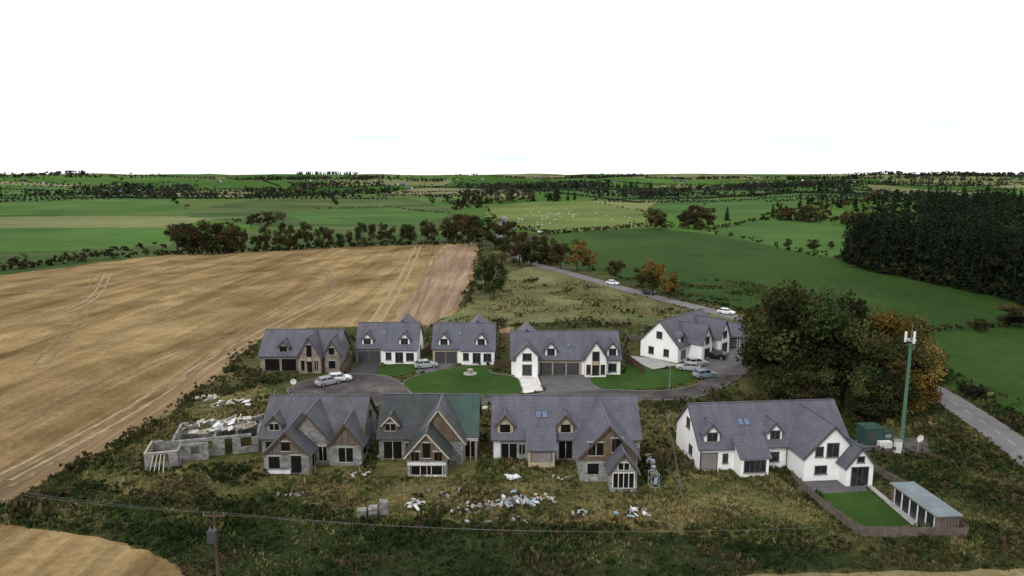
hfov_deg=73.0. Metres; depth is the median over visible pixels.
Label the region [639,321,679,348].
verge boards
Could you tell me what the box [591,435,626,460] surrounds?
gable battens
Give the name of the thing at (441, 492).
rubble pile
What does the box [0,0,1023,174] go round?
sky
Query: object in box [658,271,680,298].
autumn tree
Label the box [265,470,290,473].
plinth panel
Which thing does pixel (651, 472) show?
scaffold tower
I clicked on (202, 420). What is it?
fallen path slabs
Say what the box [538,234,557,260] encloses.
field tree
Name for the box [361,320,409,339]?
bargeboards
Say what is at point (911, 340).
mobile phone mast
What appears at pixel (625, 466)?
window glass
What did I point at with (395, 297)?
wheel track
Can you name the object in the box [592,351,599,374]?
window frames cream stone
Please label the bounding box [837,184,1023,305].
pine trees
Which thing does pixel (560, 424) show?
lintels
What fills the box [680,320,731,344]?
bargeboards
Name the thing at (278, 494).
rubble pile
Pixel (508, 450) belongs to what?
opening
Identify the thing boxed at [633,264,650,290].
field tree
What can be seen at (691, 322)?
ridge tiles
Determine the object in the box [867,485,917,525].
garden path
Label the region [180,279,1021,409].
meadow grass
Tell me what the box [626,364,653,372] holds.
garden lawn
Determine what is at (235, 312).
wheel track
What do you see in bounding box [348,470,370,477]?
rubble pile
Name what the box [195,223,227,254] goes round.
field tree
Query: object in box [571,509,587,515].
rubble pile
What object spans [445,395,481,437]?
green roof felt
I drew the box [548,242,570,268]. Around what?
autumn tree
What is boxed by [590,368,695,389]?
garden lawn
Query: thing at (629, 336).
garden fence
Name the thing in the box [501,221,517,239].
autumn tree
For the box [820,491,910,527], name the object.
garden lawn
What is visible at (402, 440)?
lintels
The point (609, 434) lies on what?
gable cladding brown sheathing board
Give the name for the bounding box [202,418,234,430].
fallen white sheeting
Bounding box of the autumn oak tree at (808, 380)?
[781,365,842,405]
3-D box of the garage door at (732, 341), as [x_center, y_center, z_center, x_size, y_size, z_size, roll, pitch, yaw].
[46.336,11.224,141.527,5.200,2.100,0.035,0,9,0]
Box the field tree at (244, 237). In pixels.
[238,228,247,251]
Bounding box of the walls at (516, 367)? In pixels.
[511,343,619,376]
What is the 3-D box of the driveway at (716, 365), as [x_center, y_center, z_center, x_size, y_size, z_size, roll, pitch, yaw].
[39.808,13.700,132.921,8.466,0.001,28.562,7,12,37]
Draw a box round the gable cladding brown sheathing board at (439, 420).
[407,412,461,460]
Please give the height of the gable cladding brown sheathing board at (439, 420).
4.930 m
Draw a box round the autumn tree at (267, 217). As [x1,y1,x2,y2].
[260,211,272,223]
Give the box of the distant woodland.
[6,183,933,258]
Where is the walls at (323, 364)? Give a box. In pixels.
[260,333,349,372]
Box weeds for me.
[0,398,1023,575]
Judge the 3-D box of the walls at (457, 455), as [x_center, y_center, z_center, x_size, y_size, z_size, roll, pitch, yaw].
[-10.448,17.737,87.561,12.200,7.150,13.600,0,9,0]
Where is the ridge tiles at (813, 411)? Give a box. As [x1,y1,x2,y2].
[687,398,863,448]
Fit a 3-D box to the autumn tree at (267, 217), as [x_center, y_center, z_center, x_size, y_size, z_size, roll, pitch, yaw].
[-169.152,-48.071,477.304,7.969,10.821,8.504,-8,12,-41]
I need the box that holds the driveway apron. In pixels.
[514,375,542,392]
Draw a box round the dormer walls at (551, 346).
[545,345,617,354]
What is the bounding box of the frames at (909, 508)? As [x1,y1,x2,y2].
[894,488,934,526]
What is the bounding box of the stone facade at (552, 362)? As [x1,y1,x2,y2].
[538,361,581,374]
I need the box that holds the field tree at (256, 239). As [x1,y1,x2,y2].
[249,235,261,250]
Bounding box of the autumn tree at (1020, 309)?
[1004,303,1023,326]
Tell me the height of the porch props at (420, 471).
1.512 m
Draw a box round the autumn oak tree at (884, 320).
[843,306,908,374]
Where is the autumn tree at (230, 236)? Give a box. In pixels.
[211,222,238,252]
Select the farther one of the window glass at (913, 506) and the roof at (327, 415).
the roof at (327, 415)
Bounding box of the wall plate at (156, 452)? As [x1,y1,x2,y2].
[143,441,177,453]
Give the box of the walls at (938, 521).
[891,487,959,535]
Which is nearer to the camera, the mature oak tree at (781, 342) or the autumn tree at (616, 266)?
the mature oak tree at (781, 342)
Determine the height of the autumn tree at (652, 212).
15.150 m
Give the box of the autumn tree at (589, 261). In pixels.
[582,249,598,271]
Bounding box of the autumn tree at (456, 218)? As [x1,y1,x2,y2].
[444,213,466,242]
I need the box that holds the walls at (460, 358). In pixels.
[457,350,494,364]
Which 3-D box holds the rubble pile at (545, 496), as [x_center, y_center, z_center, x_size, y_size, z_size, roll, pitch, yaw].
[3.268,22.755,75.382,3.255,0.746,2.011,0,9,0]
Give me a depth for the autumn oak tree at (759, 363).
120.09 m
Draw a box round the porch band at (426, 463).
[407,462,445,465]
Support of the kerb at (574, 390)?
on the estate road at (376, 387)
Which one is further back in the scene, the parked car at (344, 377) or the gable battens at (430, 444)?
the parked car at (344, 377)
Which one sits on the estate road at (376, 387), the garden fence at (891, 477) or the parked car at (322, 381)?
the parked car at (322, 381)
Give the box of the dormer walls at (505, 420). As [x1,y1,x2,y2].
[497,418,572,431]
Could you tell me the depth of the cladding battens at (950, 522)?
67.78 m
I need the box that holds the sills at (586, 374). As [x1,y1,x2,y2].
[522,355,615,375]
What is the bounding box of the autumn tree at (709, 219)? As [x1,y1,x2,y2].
[701,207,716,226]
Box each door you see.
[359,352,379,361]
[435,352,455,362]
[531,453,550,461]
[701,453,716,469]
[729,338,745,347]
[869,432,875,444]
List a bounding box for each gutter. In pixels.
[376,438,478,439]
[491,440,642,440]
[510,360,621,360]
[699,447,786,450]
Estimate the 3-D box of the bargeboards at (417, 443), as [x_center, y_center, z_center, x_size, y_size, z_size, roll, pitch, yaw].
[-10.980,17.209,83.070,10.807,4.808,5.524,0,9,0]
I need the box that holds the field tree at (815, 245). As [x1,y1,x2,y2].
[806,239,820,250]
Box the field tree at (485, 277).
[473,267,492,293]
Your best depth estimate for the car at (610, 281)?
222.76 m
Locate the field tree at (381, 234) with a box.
[376,222,389,244]
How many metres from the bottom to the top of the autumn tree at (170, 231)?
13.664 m
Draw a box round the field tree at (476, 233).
[468,216,492,246]
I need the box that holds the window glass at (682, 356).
[649,331,726,358]
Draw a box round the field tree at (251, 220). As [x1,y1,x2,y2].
[245,214,256,227]
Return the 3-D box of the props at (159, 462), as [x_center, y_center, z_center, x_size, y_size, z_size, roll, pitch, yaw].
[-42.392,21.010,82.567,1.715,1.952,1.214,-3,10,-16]
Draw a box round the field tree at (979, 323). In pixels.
[973,318,989,331]
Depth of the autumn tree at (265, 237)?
319.85 m
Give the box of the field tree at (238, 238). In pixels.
[220,225,241,250]
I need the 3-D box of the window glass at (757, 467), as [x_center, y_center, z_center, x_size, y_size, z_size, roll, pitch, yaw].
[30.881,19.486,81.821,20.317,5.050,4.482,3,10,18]
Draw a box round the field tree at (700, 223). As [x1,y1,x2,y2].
[696,219,704,227]
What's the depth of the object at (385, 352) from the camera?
130.32 m
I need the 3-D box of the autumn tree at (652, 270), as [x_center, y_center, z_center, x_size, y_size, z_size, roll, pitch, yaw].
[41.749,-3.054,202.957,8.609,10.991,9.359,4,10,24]
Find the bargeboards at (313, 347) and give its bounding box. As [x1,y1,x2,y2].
[276,338,340,358]
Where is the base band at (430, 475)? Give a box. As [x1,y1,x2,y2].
[408,475,445,476]
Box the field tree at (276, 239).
[271,230,283,249]
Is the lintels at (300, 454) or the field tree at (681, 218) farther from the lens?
the field tree at (681, 218)
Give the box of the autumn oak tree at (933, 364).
[891,336,948,415]
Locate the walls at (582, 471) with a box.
[493,441,639,491]
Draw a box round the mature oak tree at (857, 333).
[805,306,891,405]
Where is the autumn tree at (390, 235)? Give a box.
[388,226,396,244]
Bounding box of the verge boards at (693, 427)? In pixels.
[674,402,848,450]
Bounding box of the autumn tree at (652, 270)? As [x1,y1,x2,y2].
[640,259,668,294]
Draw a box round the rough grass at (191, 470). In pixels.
[0,399,1023,575]
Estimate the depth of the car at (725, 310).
175.64 m
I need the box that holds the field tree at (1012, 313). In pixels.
[994,303,1023,326]
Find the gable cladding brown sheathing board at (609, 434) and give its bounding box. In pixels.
[581,430,636,460]
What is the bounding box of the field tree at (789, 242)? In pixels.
[785,238,792,246]
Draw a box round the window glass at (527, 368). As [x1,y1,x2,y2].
[523,349,615,375]
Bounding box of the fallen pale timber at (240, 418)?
[189,416,251,432]
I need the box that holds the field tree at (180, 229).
[173,222,201,254]
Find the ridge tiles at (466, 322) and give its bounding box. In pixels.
[434,313,495,332]
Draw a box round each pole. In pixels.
[202,512,224,575]
[464,439,476,460]
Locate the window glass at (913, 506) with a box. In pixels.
[895,489,933,526]
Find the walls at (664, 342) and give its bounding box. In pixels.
[640,323,729,362]
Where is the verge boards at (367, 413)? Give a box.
[258,396,378,437]
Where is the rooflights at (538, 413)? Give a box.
[536,411,546,416]
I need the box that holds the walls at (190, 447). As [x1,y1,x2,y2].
[143,416,262,470]
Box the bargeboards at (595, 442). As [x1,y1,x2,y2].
[495,416,640,475]
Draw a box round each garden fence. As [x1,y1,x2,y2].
[342,349,355,372]
[420,345,431,357]
[494,332,509,362]
[495,358,510,368]
[621,334,642,349]
[621,350,643,372]
[792,470,966,537]
[873,465,968,533]
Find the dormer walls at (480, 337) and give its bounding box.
[439,335,485,344]
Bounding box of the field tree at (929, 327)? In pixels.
[909,320,934,333]
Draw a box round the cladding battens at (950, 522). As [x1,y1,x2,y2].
[941,517,959,526]
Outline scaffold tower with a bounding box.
[648,469,659,487]
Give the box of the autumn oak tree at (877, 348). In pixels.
[851,332,926,421]
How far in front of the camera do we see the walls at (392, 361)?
129.57 m
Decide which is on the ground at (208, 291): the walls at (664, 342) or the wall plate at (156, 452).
the walls at (664, 342)
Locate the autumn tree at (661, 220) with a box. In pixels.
[652,210,667,229]
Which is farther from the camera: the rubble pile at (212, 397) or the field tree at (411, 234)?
the field tree at (411, 234)
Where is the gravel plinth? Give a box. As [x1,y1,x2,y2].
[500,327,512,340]
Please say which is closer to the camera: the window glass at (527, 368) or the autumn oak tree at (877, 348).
the autumn oak tree at (877, 348)
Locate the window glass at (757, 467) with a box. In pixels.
[687,417,867,485]
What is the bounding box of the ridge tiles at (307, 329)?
[265,329,343,340]
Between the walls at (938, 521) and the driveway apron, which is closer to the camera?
the walls at (938, 521)
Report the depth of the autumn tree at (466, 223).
345.08 m
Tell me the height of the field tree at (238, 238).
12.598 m
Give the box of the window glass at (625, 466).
[613,463,633,487]
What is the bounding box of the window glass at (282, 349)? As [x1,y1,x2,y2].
[280,347,286,351]
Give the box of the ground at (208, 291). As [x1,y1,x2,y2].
[0,173,1023,575]
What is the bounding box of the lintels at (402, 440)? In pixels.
[382,422,440,451]
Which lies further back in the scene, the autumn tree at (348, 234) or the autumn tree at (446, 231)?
the autumn tree at (446, 231)
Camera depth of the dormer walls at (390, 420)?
86.06 m
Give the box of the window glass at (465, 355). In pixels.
[441,339,490,362]
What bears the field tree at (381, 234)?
on the ground at (208, 291)
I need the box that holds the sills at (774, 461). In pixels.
[685,425,865,474]
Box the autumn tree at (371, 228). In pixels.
[367,223,375,245]
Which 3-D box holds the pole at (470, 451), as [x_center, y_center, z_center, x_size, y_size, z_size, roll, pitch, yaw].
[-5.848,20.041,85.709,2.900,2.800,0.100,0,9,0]
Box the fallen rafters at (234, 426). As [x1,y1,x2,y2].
[182,413,264,434]
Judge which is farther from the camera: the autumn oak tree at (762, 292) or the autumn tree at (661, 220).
the autumn tree at (661, 220)
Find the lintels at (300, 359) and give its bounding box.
[264,344,335,360]
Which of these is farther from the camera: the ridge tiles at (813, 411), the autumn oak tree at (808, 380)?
the autumn oak tree at (808, 380)
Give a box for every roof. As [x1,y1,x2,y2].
[258,330,350,358]
[258,396,377,456]
[354,313,423,350]
[376,395,452,457]
[431,314,496,351]
[491,396,642,474]
[510,322,621,359]
[638,309,730,347]
[675,400,876,468]
[890,482,963,517]
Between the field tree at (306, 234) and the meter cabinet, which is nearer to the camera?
the meter cabinet
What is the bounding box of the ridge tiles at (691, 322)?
[659,308,726,331]
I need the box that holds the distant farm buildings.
[19,178,855,192]
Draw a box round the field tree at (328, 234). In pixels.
[323,227,334,247]
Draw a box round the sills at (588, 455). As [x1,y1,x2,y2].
[499,432,634,488]
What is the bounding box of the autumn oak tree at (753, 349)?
[732,303,798,390]
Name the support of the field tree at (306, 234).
on the ground at (208, 291)
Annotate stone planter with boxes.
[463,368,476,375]
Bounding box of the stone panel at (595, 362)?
[592,361,599,364]
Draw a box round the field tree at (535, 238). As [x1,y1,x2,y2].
[530,236,541,250]
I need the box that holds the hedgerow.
[0,200,1023,432]
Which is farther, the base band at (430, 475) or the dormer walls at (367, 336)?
the dormer walls at (367, 336)
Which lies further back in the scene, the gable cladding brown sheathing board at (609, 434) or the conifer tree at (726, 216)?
the conifer tree at (726, 216)
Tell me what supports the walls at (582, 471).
on the ground at (208, 291)
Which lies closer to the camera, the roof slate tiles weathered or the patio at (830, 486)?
the patio at (830, 486)
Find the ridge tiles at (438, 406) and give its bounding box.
[382,393,479,432]
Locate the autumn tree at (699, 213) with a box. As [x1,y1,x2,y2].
[684,205,706,228]
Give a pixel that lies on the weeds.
(37, 511)
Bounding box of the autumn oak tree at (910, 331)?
[868,310,936,372]
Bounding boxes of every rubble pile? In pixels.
[192,394,219,401]
[276,491,303,496]
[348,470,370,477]
[404,498,425,510]
[427,487,459,498]
[450,500,494,514]
[464,516,541,525]
[484,489,539,510]
[504,474,520,480]
[531,492,555,502]
[547,474,590,480]
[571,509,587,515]
[613,506,650,516]
[645,454,667,487]
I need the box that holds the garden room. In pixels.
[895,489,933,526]
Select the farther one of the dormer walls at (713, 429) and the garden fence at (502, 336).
the garden fence at (502, 336)
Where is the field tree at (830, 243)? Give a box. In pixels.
[827,241,834,247]
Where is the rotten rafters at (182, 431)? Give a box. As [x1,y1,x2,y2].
[172,412,259,434]
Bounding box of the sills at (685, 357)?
[648,337,726,359]
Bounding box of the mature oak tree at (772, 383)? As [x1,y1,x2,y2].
[760,363,798,399]
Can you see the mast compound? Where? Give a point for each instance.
(910, 442)
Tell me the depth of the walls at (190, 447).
87.04 m
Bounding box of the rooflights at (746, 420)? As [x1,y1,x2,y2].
[738,418,749,424]
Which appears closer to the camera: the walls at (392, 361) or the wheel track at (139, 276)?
the walls at (392, 361)
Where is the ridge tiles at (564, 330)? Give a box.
[510,321,618,344]
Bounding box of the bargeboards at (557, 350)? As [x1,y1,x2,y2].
[515,330,618,360]
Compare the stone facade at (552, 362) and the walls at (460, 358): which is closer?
the stone facade at (552, 362)
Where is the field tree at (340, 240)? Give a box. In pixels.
[335,233,345,245]
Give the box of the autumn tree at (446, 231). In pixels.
[438,219,452,242]
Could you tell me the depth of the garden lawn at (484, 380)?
118.00 m
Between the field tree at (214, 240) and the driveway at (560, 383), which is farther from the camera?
the field tree at (214, 240)
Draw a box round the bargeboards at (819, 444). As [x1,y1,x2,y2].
[704,424,877,469]
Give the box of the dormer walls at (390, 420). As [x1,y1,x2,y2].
[383,418,397,430]
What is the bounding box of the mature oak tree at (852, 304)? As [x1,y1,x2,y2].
[791,287,875,390]
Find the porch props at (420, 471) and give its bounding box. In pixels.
[409,465,442,477]
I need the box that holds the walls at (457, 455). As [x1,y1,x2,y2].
[379,429,479,475]
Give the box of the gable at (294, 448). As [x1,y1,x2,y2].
[264,427,358,454]
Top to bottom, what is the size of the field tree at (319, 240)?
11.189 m
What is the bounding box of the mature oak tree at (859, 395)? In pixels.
[844,366,904,421]
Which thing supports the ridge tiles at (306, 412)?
on the roof at (327, 415)
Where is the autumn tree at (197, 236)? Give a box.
[183,219,212,254]
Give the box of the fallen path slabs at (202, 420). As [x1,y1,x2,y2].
[196,418,255,429]
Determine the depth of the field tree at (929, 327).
150.88 m
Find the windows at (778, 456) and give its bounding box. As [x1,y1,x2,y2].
[686,416,868,485]
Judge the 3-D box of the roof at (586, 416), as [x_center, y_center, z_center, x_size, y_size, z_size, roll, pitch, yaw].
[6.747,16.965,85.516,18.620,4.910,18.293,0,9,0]
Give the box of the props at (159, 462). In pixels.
[149,454,164,472]
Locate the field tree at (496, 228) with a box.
[482,222,508,249]
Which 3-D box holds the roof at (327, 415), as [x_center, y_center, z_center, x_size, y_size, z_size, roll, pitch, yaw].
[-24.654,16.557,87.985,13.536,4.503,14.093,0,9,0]
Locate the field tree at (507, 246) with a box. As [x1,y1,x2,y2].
[494,236,512,255]
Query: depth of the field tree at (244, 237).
315.92 m
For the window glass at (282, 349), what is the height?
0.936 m
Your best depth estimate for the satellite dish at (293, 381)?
113.42 m
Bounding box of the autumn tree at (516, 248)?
[509,234,532,264]
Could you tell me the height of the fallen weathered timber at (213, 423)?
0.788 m
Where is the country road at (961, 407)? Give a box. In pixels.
[493,215,1023,467]
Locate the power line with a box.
[4,489,819,531]
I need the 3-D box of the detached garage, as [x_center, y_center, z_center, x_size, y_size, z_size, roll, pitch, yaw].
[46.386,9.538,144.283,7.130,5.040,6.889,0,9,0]
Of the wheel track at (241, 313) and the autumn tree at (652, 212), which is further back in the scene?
the autumn tree at (652, 212)
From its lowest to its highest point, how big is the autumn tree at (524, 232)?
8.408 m
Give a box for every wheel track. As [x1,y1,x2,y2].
[0,262,388,481]
[0,273,104,325]
[0,294,334,474]
[0,313,359,427]
[3,273,110,326]
[6,262,394,486]
[7,314,366,430]
[8,294,342,479]
[27,256,253,290]
[27,256,260,291]
[31,274,94,365]
[45,274,101,364]
[64,264,335,327]
[66,264,328,325]
[368,247,415,321]
[379,247,420,321]
[404,246,432,315]
[413,246,436,318]
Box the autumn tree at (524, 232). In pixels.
[518,231,528,244]
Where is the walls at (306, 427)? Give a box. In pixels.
[261,400,376,473]
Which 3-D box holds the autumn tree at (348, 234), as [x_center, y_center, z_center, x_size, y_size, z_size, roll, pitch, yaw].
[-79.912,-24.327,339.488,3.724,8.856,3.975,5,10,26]
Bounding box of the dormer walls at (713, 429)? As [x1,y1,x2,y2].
[703,425,781,441]
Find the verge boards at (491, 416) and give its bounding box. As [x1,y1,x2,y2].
[491,400,642,438]
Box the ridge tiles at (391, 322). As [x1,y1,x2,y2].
[359,313,420,332]
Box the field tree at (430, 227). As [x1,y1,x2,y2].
[423,222,439,240]
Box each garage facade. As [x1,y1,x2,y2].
[356,349,380,362]
[433,350,456,360]
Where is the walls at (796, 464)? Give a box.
[676,407,873,485]
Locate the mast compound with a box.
[860,437,929,452]
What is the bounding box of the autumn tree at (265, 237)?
[258,227,271,250]
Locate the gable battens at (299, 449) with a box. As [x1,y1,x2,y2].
[272,431,354,453]
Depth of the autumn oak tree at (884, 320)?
104.83 m
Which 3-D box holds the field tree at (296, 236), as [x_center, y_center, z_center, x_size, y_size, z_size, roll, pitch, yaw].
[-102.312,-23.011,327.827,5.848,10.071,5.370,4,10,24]
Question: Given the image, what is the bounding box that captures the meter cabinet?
[893,439,902,453]
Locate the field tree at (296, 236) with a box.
[292,229,301,249]
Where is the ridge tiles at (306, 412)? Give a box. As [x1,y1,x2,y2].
[269,395,370,432]
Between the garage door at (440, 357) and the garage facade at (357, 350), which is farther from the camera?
the garage facade at (357, 350)
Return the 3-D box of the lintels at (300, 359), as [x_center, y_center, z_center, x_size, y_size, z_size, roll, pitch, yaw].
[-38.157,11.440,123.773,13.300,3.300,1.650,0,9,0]
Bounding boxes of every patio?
[631,356,676,368]
[788,475,867,493]
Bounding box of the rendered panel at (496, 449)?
[494,441,557,459]
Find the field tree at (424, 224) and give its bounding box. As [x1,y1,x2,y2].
[419,219,428,236]
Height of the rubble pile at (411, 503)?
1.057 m
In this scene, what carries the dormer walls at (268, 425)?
attached to the walls at (306, 427)
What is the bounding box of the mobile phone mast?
[900,325,916,450]
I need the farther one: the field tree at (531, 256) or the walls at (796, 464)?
the field tree at (531, 256)
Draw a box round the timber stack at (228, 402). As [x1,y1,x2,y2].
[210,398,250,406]
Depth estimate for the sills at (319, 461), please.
84.20 m
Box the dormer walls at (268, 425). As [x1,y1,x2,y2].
[267,419,281,429]
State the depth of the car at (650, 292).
204.30 m
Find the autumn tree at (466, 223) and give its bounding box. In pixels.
[456,214,480,244]
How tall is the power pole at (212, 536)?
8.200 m
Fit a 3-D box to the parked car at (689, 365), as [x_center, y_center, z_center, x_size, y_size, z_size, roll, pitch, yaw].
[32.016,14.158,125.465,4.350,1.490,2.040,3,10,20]
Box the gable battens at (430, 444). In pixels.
[414,418,453,460]
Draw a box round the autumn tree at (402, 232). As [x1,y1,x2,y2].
[399,227,406,240]
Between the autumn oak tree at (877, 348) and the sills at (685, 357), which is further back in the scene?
the sills at (685, 357)
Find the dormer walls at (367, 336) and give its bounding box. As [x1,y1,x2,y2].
[362,334,409,343]
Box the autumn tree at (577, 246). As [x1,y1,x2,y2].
[566,238,590,271]
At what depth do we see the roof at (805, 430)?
84.00 m
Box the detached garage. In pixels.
[728,322,745,347]
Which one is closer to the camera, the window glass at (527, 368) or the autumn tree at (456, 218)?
the window glass at (527, 368)
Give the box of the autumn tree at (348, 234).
[344,230,352,244]
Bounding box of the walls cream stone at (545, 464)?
[528,452,554,467]
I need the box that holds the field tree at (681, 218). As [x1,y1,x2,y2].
[676,209,693,227]
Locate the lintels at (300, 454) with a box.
[264,407,372,456]
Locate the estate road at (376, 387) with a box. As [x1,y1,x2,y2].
[288,356,750,404]
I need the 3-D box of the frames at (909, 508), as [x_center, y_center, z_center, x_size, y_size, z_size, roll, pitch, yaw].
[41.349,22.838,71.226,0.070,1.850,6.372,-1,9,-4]
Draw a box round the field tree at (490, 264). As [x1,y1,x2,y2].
[481,252,508,297]
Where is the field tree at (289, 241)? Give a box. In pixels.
[276,222,294,247]
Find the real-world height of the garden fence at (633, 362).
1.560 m
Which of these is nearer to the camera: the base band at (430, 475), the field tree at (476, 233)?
the base band at (430, 475)
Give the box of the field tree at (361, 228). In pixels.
[354,222,367,246]
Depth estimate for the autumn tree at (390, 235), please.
347.04 m
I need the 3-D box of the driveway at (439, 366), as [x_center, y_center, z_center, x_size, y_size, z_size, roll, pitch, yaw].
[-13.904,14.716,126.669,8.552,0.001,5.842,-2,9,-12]
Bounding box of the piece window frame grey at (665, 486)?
[646,456,667,487]
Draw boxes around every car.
[314,375,341,386]
[328,372,351,381]
[413,359,437,368]
[606,279,618,284]
[641,289,655,294]
[676,361,700,370]
[684,357,708,365]
[692,368,716,378]
[709,349,727,359]
[717,307,735,314]
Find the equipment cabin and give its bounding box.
[855,422,893,448]
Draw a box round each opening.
[265,345,335,371]
[266,409,372,472]
[384,424,478,474]
[500,425,621,473]
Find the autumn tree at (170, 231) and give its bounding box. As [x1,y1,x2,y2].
[163,223,185,249]
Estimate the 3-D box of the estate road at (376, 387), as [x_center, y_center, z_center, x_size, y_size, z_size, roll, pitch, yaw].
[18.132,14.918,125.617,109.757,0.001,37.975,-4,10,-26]
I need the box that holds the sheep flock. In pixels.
[486,210,631,224]
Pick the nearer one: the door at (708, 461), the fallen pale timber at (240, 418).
the door at (708, 461)
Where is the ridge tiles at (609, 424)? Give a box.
[492,394,636,453]
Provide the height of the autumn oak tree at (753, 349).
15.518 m
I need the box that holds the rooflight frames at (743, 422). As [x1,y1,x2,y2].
[736,418,750,425]
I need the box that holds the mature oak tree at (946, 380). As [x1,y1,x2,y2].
[911,347,953,405]
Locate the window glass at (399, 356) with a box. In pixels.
[364,339,420,361]
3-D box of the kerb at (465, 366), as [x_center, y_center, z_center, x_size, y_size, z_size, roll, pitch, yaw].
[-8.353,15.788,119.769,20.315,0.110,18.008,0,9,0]
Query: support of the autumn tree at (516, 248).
on the ground at (208, 291)
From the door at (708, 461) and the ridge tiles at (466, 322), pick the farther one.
the ridge tiles at (466, 322)
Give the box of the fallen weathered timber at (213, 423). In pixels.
[209,419,253,428]
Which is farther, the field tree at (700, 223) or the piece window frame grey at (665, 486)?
the field tree at (700, 223)
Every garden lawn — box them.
[376,364,421,376]
[403,366,521,394]
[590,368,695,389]
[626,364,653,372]
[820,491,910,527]
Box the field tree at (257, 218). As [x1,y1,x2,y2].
[255,213,262,222]
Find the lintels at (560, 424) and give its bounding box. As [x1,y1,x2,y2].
[499,423,623,463]
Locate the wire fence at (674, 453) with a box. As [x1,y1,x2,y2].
[666,410,682,497]
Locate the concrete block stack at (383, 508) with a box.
[357,499,388,519]
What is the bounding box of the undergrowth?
[10,276,1023,575]
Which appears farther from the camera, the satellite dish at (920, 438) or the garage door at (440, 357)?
the garage door at (440, 357)
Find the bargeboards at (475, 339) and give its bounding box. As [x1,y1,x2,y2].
[437,321,487,340]
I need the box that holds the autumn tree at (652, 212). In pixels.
[645,206,660,228]
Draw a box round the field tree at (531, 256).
[519,242,538,266]
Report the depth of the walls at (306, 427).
84.13 m
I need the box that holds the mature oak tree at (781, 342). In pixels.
[744,279,859,398]
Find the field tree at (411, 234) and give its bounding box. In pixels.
[401,224,416,241]
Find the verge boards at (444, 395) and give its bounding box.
[376,394,481,437]
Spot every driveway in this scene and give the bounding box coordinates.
[349,363,379,376]
[416,363,455,373]
[540,375,600,393]
[701,348,743,379]
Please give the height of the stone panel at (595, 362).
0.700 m
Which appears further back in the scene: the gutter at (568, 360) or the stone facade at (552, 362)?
the stone facade at (552, 362)
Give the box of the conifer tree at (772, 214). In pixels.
[770,204,774,216]
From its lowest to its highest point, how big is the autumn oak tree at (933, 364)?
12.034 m
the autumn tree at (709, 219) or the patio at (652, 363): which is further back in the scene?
the autumn tree at (709, 219)
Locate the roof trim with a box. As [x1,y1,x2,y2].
[889,482,936,517]
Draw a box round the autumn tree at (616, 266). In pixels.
[605,260,625,280]
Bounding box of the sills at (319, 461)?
[268,416,373,469]
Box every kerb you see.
[287,348,751,405]
[402,365,522,395]
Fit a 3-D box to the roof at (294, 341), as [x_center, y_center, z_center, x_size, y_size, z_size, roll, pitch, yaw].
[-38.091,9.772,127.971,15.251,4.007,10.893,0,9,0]
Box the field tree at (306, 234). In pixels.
[299,220,313,247]
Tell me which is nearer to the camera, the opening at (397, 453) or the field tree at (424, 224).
the opening at (397, 453)
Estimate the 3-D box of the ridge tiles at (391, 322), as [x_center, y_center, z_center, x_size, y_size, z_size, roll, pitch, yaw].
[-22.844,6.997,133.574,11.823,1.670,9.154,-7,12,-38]
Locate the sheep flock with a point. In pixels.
(560, 217)
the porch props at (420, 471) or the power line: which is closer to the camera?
the power line
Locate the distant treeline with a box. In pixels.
[0,170,1023,204]
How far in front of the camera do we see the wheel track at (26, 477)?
105.84 m
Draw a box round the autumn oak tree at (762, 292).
[755,288,804,367]
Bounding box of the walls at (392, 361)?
[380,330,422,363]
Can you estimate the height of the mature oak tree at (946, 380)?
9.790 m
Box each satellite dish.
[290,379,295,389]
[917,435,923,451]
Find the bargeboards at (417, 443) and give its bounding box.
[380,410,465,459]
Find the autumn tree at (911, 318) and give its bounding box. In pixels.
[898,315,921,327]
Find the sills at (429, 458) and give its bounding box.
[410,443,478,461]
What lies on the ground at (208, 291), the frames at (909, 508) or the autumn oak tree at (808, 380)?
the autumn oak tree at (808, 380)
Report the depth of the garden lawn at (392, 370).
125.88 m
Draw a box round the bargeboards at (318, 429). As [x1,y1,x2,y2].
[260,415,362,457]
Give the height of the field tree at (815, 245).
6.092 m
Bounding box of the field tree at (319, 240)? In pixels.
[313,226,325,248]
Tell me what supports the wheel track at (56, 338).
on the ground at (208, 291)
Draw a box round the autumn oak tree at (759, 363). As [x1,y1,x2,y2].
[740,324,778,375]
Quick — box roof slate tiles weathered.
[416,395,466,443]
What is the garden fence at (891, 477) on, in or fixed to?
on the ground at (208, 291)
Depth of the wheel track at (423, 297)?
217.86 m
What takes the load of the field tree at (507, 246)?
on the ground at (208, 291)
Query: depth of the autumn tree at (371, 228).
342.33 m
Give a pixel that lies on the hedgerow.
(968, 389)
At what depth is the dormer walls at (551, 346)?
122.31 m
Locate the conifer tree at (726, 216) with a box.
[724,207,730,220]
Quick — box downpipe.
[699,448,787,469]
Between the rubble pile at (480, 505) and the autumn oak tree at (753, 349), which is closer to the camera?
the rubble pile at (480, 505)
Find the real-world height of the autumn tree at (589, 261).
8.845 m

